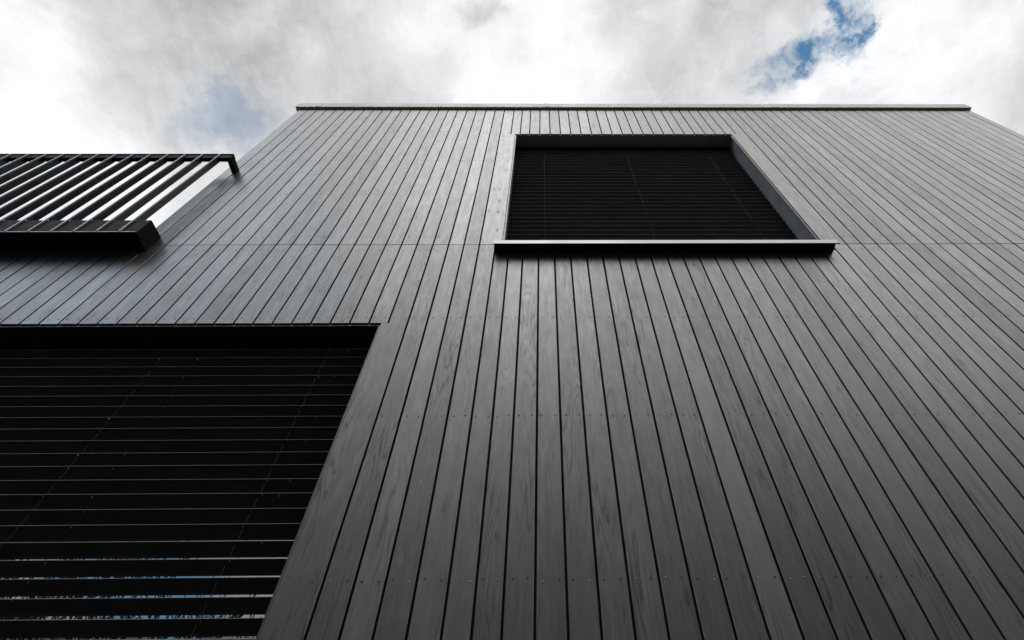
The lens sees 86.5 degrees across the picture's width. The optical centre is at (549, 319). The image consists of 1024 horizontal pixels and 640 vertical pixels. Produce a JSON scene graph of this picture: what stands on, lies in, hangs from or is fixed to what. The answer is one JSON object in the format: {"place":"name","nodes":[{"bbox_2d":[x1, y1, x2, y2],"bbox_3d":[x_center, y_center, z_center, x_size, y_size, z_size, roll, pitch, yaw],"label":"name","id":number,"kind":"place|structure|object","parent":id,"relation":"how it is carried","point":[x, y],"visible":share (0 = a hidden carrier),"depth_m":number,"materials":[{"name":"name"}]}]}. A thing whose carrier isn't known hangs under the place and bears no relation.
{"place":"outdoors","nodes":[
{"label":"outdoors","id":0,"kind":"place"},
{"bbox_2d":[0,103,1023,639],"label":"timber clad building","id":1,"kind":"structure","parent":0,"point":[814,431],"depth_m":3.11,"materials":[{"name":"wood"}]},
{"bbox_2d":[0,154,238,250],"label":"slatted balcony screen","id":2,"kind":"object","parent":1,"relation":"attached to","point":[75,232],"visible":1,"depth_m":4.52,"materials":[{"name":"black metal"}]},
{"bbox_2d":[0,337,373,639],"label":"venetian blind","id":3,"kind":"object","parent":1,"relation":"attached to","point":[192,447],"visible":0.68,"depth_m":2.67,"materials":[{"name":"metal"}]},
{"bbox_2d":[0,325,379,639],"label":"window","id":4,"kind":"structure","parent":1,"relation":"in","point":[105,331],"depth_m":3.39,"materials":[{"name":"black glass"}]},
{"bbox_2d":[506,147,798,239],"bbox_3d":[0.871,-1.194,5.349,2.510,2.657,0.094,0,-53,-1],"label":"venetian blind","id":5,"kind":"object","parent":1,"relation":"attached to","point":[636,193],"visible":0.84,"depth_m":5.32,"materials":[{"name":"black metal"}]},
{"bbox_2d":[493,135,839,255],"bbox_3d":[0.863,-1.225,5.281,2.594,2.736,0.436,0,-53,-1],"label":"window","id":6,"kind":"structure","parent":1,"relation":"in","point":[808,242],"depth_m":4.40,"materials":[{"name":"grey glass"}]},
{"bbox_2d":[0,0,1023,226],"label":"sky","id":7,"kind":"structure","parent":0,"point":[77,76],"materials":[{"name":"white"}]}
]}

